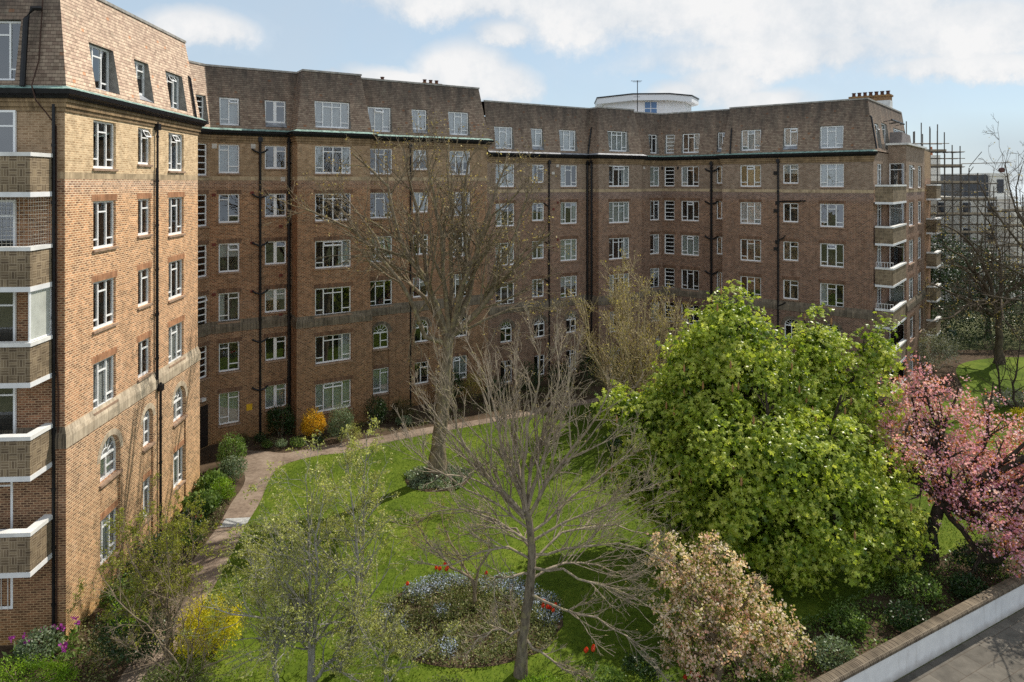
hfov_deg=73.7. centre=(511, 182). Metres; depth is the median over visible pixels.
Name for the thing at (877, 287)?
window
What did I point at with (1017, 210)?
bare tree
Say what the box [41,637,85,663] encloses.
honesty plant
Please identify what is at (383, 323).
window
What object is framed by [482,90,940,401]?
apartment building
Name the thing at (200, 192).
window
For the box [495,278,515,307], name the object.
window
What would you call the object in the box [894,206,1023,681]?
ground
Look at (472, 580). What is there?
shrub tree
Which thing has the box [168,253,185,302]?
window
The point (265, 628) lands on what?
young tree
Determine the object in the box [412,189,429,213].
window
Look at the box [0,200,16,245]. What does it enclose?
window
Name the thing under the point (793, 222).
window
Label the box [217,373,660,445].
house border
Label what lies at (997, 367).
young tree
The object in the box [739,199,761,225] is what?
window
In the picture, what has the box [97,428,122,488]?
window
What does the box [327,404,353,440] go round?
variegated shrub
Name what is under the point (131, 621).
border shrub
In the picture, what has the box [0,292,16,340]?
window
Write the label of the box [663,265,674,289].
window
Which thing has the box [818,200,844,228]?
window
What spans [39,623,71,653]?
honesty plant
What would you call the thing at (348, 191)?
window
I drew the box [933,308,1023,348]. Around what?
hedge bush
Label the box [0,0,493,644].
apartment building
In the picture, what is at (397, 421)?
shrub
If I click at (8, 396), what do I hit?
window
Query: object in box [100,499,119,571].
window
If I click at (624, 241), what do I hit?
window
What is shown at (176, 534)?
shrub tree
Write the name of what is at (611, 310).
window
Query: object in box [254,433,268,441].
border plant
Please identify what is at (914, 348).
window
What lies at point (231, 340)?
window
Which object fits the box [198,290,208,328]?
window
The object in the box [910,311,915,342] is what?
window
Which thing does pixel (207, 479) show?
bergenia clump
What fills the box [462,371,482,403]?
yellowing shrub
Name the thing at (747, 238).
window
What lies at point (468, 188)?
window
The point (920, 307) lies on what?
window
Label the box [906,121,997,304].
scaffolding
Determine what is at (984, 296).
evergreen tree
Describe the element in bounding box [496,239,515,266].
window
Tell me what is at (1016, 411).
yellow shrub
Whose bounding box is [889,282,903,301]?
window
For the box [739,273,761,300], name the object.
window
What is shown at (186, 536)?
border shrub
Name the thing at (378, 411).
evergreen bush
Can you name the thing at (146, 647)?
holly bush
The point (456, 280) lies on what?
window
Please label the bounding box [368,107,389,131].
window
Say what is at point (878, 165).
window
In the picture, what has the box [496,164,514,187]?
window
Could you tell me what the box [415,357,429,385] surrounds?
window
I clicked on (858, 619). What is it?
wall shrub
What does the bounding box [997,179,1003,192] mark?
window
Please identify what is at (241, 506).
path
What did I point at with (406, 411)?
brown shrub
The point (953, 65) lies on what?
sky
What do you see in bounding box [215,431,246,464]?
variegated shrub
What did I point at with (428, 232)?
window
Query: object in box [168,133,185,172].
window
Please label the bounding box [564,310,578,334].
window
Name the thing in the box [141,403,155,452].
window
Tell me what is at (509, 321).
window
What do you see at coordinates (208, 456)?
garden soil
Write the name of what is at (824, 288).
window
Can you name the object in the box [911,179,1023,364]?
bare tree
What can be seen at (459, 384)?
evergreen bush
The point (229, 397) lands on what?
window
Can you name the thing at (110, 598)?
border shrub
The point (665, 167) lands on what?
window
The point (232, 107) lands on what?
window
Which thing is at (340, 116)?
window
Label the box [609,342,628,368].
window
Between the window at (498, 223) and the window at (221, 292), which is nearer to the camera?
the window at (221, 292)
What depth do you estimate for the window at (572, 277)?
52.12 m
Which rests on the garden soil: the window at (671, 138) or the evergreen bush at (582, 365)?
the evergreen bush at (582, 365)
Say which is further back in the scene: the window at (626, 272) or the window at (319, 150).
the window at (626, 272)
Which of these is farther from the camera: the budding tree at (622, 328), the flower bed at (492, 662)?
the budding tree at (622, 328)
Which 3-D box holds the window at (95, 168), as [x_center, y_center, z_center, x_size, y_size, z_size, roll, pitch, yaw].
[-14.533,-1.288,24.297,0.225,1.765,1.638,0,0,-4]
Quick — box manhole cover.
[220,517,249,526]
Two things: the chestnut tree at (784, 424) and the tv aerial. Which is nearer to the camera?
the chestnut tree at (784, 424)
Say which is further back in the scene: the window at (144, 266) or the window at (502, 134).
the window at (502, 134)
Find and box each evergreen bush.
[363,394,388,425]
[434,368,464,407]
[484,376,510,402]
[514,361,543,395]
[546,360,575,388]
[572,349,601,385]
[601,429,642,455]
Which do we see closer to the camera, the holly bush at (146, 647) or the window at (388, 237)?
the holly bush at (146, 647)
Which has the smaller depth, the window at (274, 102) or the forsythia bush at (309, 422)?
the forsythia bush at (309, 422)
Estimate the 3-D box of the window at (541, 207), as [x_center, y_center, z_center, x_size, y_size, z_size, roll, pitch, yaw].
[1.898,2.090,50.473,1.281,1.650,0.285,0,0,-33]
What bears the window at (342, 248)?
in the apartment building at (172, 304)
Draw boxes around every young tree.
[179,430,417,681]
[229,489,322,681]
[279,412,411,670]
[332,565,460,681]
[967,313,1023,409]
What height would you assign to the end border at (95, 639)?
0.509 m
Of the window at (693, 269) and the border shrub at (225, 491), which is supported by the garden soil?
the border shrub at (225, 491)
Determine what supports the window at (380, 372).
in the apartment building at (172, 304)
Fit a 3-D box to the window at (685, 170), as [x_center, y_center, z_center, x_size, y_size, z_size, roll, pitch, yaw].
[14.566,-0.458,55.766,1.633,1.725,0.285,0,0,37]
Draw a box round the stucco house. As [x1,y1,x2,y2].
[931,147,1023,300]
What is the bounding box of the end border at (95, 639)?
[60,477,237,681]
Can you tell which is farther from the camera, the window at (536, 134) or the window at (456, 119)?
the window at (536, 134)
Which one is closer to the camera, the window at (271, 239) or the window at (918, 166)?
the window at (271, 239)
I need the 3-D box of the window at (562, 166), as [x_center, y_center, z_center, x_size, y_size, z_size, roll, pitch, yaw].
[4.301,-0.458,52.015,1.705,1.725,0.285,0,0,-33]
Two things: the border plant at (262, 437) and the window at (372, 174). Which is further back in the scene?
the window at (372, 174)
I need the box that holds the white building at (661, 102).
[594,93,698,112]
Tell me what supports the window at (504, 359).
in the apartment building at (788, 210)
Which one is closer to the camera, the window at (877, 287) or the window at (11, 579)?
the window at (11, 579)
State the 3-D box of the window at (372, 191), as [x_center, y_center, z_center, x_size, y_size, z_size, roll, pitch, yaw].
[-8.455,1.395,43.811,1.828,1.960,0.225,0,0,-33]
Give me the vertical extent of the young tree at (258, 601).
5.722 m
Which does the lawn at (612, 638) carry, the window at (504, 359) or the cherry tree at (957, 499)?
the cherry tree at (957, 499)
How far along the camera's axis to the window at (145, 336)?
27.31 m
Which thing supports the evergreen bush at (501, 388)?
on the garden soil
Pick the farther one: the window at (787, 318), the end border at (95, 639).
the window at (787, 318)
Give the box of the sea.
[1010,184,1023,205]
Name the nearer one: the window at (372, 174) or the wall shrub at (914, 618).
the wall shrub at (914, 618)
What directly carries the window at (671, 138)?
in the apartment building at (788, 210)
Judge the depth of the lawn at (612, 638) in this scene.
26.40 m
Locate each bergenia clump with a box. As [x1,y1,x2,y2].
[180,488,222,515]
[193,467,229,491]
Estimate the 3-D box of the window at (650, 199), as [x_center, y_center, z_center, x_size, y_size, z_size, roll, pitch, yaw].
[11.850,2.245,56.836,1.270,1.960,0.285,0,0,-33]
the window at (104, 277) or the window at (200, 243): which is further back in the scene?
the window at (200, 243)
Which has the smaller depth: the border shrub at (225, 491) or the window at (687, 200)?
the border shrub at (225, 491)
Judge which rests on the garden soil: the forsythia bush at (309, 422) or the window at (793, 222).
the forsythia bush at (309, 422)
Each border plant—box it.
[238,433,250,441]
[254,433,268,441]
[261,438,272,447]
[274,438,287,447]
[289,436,307,446]
[312,436,324,443]
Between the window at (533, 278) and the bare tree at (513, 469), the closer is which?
the bare tree at (513, 469)
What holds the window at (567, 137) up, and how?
in the apartment building at (788, 210)
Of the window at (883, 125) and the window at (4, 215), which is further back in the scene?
the window at (883, 125)
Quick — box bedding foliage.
[374,570,564,668]
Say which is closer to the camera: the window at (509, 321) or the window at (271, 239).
the window at (271, 239)
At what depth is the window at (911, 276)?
51.48 m
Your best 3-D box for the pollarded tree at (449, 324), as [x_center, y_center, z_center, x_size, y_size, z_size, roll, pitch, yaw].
[-4.134,5.552,33.431,14.812,18.554,10.060,0,0,0]
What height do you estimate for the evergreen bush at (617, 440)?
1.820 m
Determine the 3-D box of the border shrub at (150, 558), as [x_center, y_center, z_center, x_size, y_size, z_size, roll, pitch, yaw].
[-13.254,13.863,24.781,1.704,1.788,1.531,0,0,38]
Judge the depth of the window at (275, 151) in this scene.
40.34 m
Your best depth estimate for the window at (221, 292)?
38.87 m
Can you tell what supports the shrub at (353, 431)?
on the garden soil
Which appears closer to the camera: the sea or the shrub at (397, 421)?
the shrub at (397, 421)
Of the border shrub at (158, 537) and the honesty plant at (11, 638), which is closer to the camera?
the honesty plant at (11, 638)
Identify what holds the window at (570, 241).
in the apartment building at (788, 210)
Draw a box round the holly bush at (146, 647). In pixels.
[84,598,180,671]
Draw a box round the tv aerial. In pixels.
[637,80,637,111]
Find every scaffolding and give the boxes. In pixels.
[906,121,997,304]
[994,191,1023,299]
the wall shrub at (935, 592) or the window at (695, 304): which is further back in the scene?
the window at (695, 304)
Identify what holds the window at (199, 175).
in the apartment building at (172, 304)
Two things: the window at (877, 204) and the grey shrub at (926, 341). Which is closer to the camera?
the window at (877, 204)
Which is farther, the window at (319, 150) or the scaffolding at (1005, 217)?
the scaffolding at (1005, 217)
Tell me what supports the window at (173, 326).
in the apartment building at (172, 304)
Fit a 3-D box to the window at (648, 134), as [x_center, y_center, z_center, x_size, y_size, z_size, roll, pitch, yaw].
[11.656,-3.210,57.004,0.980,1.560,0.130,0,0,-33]
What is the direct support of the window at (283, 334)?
in the apartment building at (172, 304)
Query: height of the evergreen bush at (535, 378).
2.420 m
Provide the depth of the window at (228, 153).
38.99 m
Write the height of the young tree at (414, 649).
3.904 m
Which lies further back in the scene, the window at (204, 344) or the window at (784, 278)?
the window at (784, 278)
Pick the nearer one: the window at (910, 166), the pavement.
the pavement
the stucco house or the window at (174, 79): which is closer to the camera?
the window at (174, 79)
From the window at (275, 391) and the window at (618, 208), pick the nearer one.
the window at (275, 391)
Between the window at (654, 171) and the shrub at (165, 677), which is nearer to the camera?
the shrub at (165, 677)
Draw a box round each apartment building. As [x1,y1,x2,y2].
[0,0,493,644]
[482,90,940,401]
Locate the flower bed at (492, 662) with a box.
[375,578,562,667]
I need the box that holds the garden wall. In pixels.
[809,571,1023,681]
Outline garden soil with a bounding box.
[0,350,1023,681]
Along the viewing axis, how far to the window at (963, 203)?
84.91 m
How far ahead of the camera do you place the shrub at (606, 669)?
20.00 m
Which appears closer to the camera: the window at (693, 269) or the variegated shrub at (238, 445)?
the variegated shrub at (238, 445)
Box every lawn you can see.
[162,397,1015,681]
[908,357,1023,455]
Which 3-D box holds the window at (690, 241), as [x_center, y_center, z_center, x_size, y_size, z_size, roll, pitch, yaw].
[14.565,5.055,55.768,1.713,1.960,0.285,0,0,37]
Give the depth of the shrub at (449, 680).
19.65 m
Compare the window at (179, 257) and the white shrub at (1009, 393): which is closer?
the window at (179, 257)
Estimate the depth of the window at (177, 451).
30.70 m
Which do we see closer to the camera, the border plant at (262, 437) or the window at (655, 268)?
the border plant at (262, 437)
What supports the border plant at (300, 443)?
on the garden soil
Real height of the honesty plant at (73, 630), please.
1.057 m
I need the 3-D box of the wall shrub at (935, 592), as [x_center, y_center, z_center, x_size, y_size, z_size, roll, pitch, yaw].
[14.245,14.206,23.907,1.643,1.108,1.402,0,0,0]
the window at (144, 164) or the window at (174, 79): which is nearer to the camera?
the window at (144, 164)
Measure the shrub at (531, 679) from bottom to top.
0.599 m
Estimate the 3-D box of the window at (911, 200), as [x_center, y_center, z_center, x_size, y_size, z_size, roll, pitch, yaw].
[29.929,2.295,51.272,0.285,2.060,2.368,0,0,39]
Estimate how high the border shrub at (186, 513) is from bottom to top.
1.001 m
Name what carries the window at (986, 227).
in the stucco house
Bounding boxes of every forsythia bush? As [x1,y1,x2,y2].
[170,588,247,660]
[299,406,326,437]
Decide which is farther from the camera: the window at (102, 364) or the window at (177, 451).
the window at (177, 451)
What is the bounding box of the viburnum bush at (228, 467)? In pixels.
[218,454,247,481]
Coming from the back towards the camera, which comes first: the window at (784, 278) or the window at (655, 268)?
the window at (655, 268)
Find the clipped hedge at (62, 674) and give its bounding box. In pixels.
[0,653,81,681]
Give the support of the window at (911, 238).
in the apartment building at (788, 210)
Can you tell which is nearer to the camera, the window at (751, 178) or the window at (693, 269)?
the window at (751, 178)
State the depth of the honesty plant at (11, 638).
20.59 m
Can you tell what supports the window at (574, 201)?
in the apartment building at (788, 210)
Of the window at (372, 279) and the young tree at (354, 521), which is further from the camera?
the window at (372, 279)
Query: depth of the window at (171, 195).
30.51 m
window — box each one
[0,21,20,79]
[0,110,16,151]
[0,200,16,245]
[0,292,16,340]
[0,388,16,433]
[0,482,12,528]
[0,578,12,609]
[89,44,108,91]
[92,120,118,170]
[92,194,118,252]
[92,270,118,333]
[92,347,118,415]
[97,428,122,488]
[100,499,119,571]
[134,61,143,95]
[137,128,152,166]
[137,193,152,237]
[137,261,152,309]
[137,330,152,381]
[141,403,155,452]
[142,468,152,525]
[165,72,178,108]
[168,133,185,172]
[168,192,185,237]
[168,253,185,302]
[168,315,185,368]
[171,381,187,427]
[173,439,185,493]
[196,95,202,118]
[198,143,208,176]
[198,190,208,227]
[198,240,208,279]
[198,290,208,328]
[198,341,209,381]
[217,190,240,224]
[217,239,240,273]
[217,288,240,323]
[217,337,241,374]
[217,386,241,427]
[218,144,240,174]
[219,97,238,125]
[263,189,286,217]
[263,237,286,266]
[263,284,286,314]
[263,332,287,363]
[263,379,286,411]
[264,145,286,169]
[265,100,284,122]
[313,189,352,222]
[313,236,350,270]
[313,282,352,318]
[314,101,348,128]
[314,146,351,174]
[314,329,352,366]
[314,375,352,415]
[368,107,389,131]
[370,148,393,175]
[370,189,393,219]
[370,232,393,263]
[370,276,393,308]
[372,321,391,350]
[373,363,388,396]
[411,109,425,129]
[412,150,426,170]
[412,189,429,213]
[412,231,429,256]
[412,273,429,298]
[413,317,431,344]
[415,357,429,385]
[448,112,467,134]
[448,270,469,299]
[450,151,469,175]
[453,188,470,216]
[453,229,469,258]
[453,351,467,380]
[454,313,470,338]
[494,127,511,148]
[495,200,515,227]
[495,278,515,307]
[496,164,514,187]
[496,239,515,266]
[498,319,514,344]
[500,357,513,385]
[531,128,541,146]
[531,200,544,221]
[531,237,544,260]
[531,275,544,298]
[532,165,544,183]
[532,314,547,339]
[534,351,545,376]
[559,130,574,150]
[560,165,577,187]
[560,199,577,224]
[560,236,577,262]
[560,272,577,299]
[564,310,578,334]
[566,346,575,372]
[607,131,626,151]
[608,165,630,187]
[608,199,630,223]
[608,234,630,260]
[608,270,630,297]
[609,306,630,332]
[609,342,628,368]
[644,101,656,112]
[648,134,655,153]
[649,198,660,221]
[649,231,660,255]
[649,265,660,289]
[650,167,660,186]
[650,299,659,323]
[663,167,674,186]
[663,198,674,220]
[663,231,674,254]
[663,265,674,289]
[663,299,674,323]
[666,135,674,153]
[680,166,699,187]
[680,198,699,221]
[680,232,699,256]
[680,266,699,291]
[680,301,699,324]
[683,133,699,152]
[715,198,721,219]
[715,234,721,255]
[715,269,721,290]
[716,166,721,184]
[718,132,724,148]
[739,165,761,187]
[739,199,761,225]
[739,236,761,262]
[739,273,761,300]
[742,130,760,150]
[781,316,798,340]
[782,164,798,184]
[782,200,799,223]
[782,238,799,262]
[782,276,799,300]
[784,128,797,145]
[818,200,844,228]
[818,240,844,268]
[818,279,844,309]
[819,164,844,187]
[820,126,843,148]
[821,321,843,347]
[877,164,880,184]
[877,204,880,225]
[877,246,880,266]
[877,287,880,307]
[881,123,884,142]
[889,163,903,184]
[889,203,903,225]
[889,243,903,267]
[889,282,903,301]
[889,321,903,344]
[909,165,914,188]
[909,199,914,227]
[909,236,914,265]
[909,273,914,302]
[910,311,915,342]
[910,348,915,380]
[918,166,922,188]
[918,198,922,224]
[918,233,922,260]
[918,268,922,295]
[919,304,923,332]
[936,202,943,216]
[962,202,970,216]
[962,227,970,240]
[986,202,994,216]
[986,227,994,239]
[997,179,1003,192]
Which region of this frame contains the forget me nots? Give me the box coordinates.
[378,568,562,659]
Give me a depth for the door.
37.76 m
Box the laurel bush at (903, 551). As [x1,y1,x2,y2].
[893,502,939,564]
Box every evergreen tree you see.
[931,228,976,328]
[939,237,1023,335]
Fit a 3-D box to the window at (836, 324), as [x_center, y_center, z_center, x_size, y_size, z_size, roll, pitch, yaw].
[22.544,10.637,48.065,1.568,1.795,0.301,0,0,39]
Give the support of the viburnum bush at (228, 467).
on the garden soil
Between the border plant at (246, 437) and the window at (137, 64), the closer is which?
the window at (137, 64)
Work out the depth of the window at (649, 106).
83.25 m
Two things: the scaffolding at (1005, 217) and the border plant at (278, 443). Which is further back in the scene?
the scaffolding at (1005, 217)
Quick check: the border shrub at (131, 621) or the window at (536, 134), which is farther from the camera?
the window at (536, 134)
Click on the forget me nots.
(460, 580)
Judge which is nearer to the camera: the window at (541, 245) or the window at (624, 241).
the window at (541, 245)
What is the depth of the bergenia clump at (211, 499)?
30.20 m
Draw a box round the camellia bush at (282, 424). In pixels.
[265,402,295,436]
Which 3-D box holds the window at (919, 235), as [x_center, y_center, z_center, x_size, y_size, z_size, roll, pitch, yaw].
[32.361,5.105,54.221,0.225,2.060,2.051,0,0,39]
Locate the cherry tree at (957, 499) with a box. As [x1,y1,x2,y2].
[855,351,1023,577]
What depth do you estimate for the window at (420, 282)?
45.34 m
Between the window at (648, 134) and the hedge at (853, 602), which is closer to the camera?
the hedge at (853, 602)
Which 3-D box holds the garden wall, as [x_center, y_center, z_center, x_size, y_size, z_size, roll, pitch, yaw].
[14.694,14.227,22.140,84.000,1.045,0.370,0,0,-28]
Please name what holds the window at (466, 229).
in the apartment building at (172, 304)
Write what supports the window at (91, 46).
in the apartment building at (172, 304)
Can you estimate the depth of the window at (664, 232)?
56.88 m
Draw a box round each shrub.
[12,625,64,665]
[91,553,263,681]
[95,571,148,611]
[105,598,147,636]
[118,537,166,587]
[137,531,174,562]
[137,653,221,681]
[170,520,203,548]
[174,506,208,525]
[210,476,236,500]
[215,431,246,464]
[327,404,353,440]
[344,422,362,441]
[390,396,414,420]
[395,415,411,425]
[420,674,465,681]
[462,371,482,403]
[519,670,567,681]
[577,660,627,681]
[621,651,664,681]
[644,527,816,681]
[739,650,796,681]
[805,633,858,671]
[822,603,871,634]
[882,599,929,632]
[894,569,946,603]
[918,327,963,370]
[946,570,989,599]
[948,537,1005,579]
[979,387,1023,407]
[1006,407,1023,416]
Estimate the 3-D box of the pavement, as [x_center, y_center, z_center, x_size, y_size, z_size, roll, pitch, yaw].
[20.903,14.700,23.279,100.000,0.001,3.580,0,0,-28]
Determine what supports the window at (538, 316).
in the apartment building at (788, 210)
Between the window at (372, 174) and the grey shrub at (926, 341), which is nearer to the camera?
the window at (372, 174)
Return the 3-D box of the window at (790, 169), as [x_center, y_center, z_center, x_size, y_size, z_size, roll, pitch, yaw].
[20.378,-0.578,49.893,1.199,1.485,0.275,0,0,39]
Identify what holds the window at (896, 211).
in the apartment building at (788, 210)
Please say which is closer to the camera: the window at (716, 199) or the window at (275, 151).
the window at (275, 151)
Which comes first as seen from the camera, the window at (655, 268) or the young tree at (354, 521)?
the young tree at (354, 521)
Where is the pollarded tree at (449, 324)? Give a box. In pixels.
[259,111,574,481]
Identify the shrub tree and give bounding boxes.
[64,472,228,675]
[388,489,502,609]
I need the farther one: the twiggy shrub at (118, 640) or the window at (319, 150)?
the window at (319, 150)
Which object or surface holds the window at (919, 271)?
in the apartment building at (788, 210)
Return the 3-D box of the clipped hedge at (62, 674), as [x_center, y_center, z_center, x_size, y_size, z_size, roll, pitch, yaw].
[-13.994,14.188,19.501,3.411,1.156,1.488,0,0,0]
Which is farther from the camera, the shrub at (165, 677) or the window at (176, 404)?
the window at (176, 404)
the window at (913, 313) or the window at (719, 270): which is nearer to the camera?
the window at (913, 313)
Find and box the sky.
[106,0,1023,183]
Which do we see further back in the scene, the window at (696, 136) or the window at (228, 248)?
the window at (696, 136)
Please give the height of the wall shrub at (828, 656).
0.886 m
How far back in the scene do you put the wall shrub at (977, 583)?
24.01 m
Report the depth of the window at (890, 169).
50.15 m
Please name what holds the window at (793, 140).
in the apartment building at (788, 210)
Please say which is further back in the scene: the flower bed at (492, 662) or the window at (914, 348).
the window at (914, 348)
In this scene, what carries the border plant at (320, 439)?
on the garden soil
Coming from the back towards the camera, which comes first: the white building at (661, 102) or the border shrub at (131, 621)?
the white building at (661, 102)
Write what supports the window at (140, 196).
in the apartment building at (172, 304)
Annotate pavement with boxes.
[896,609,1023,681]
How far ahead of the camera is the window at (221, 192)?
38.92 m
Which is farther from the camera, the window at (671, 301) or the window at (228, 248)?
the window at (671, 301)
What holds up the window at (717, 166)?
in the apartment building at (788, 210)
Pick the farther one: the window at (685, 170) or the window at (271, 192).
the window at (685, 170)
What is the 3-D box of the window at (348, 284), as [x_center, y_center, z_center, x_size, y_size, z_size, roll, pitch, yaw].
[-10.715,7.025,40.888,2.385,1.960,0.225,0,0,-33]
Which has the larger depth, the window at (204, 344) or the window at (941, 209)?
the window at (941, 209)
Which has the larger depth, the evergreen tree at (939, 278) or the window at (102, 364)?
the evergreen tree at (939, 278)
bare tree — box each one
[375,299,691,681]
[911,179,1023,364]
[923,114,1023,342]
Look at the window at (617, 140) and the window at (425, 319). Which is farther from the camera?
the window at (617, 140)
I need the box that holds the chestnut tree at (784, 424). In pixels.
[591,279,941,600]
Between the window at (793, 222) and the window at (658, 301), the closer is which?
the window at (793, 222)
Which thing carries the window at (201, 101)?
in the apartment building at (172, 304)
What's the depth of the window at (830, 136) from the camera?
48.40 m
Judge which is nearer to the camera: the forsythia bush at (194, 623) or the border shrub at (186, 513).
the forsythia bush at (194, 623)
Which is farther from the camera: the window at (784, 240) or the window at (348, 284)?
the window at (784, 240)
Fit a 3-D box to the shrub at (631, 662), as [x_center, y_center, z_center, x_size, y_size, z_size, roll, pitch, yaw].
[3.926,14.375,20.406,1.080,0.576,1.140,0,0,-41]
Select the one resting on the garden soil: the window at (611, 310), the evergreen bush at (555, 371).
the evergreen bush at (555, 371)
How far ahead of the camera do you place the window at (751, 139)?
52.02 m
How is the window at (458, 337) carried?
in the apartment building at (172, 304)
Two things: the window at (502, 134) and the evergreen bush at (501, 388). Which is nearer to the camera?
the evergreen bush at (501, 388)
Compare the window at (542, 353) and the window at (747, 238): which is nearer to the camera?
the window at (542, 353)
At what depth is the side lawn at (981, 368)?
48.70 m
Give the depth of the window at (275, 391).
40.33 m
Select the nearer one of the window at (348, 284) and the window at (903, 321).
the window at (348, 284)
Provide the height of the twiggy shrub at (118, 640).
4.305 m
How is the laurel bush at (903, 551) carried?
on the lawn at (612, 638)
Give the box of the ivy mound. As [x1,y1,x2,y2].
[404,463,472,490]
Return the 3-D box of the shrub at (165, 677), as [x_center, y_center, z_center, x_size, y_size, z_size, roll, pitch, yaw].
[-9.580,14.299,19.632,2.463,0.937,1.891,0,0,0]
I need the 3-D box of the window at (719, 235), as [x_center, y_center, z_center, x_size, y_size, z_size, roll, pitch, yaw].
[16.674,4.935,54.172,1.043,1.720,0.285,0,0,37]
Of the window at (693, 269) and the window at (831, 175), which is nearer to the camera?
the window at (831, 175)
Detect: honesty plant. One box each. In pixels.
[1,632,42,675]
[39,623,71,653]
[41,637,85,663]
[50,614,79,653]
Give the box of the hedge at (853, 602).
[657,524,1023,681]
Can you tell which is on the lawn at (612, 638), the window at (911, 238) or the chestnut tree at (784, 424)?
the chestnut tree at (784, 424)
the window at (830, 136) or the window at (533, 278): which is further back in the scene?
the window at (533, 278)
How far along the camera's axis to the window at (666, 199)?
56.88 m
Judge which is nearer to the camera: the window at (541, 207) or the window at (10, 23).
the window at (10, 23)
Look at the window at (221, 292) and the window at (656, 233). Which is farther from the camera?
the window at (656, 233)
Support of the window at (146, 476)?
in the apartment building at (172, 304)
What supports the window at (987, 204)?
in the stucco house
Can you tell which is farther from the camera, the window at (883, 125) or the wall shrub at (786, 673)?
the window at (883, 125)
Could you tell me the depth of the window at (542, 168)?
50.48 m
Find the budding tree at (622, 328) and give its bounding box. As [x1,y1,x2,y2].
[559,249,693,419]
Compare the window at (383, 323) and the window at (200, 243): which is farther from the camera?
the window at (383, 323)
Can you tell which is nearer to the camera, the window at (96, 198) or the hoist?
the window at (96, 198)
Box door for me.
[200,404,207,448]
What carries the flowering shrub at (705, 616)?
on the garden soil
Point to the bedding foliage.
(468, 592)
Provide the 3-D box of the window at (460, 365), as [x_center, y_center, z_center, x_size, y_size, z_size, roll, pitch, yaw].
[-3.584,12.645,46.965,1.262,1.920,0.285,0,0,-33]
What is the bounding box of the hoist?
[961,162,1011,216]
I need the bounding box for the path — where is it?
[118,394,683,681]
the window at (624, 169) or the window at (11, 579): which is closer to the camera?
the window at (11, 579)
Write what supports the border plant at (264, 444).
on the garden soil
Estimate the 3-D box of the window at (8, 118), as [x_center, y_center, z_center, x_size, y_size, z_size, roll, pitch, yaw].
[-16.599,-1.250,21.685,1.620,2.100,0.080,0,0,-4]
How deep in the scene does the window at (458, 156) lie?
47.08 m
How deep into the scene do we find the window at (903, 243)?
50.21 m
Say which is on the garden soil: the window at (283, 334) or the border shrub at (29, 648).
the border shrub at (29, 648)
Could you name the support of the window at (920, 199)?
in the apartment building at (788, 210)
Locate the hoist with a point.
(1001, 169)
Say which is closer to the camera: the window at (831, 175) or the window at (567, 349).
the window at (831, 175)
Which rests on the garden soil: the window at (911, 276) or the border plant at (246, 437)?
the border plant at (246, 437)
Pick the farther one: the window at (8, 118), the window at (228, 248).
the window at (228, 248)
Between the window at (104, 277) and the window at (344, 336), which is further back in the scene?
the window at (344, 336)
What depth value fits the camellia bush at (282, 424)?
39.42 m
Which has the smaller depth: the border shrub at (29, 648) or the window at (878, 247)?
the border shrub at (29, 648)
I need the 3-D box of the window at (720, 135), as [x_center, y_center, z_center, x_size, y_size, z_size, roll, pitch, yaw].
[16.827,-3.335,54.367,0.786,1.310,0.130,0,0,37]
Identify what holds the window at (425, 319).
in the apartment building at (172, 304)
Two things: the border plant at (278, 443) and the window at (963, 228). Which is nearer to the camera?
the border plant at (278, 443)
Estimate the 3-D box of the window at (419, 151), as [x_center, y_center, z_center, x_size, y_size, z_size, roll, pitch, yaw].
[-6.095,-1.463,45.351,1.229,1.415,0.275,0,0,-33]
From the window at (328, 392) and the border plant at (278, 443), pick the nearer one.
the border plant at (278, 443)
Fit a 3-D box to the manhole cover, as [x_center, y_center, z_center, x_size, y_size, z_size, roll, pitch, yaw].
[-11.950,14.684,29.500,1.050,0.020,0.750,0,0,-6]
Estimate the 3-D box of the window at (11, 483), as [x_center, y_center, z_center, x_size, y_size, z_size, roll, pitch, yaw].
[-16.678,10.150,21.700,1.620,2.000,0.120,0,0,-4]
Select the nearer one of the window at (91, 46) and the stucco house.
the window at (91, 46)
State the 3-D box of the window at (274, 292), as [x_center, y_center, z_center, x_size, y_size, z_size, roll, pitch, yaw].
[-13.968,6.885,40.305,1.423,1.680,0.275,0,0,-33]
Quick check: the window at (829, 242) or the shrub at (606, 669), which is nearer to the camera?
the shrub at (606, 669)
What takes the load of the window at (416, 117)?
in the apartment building at (172, 304)

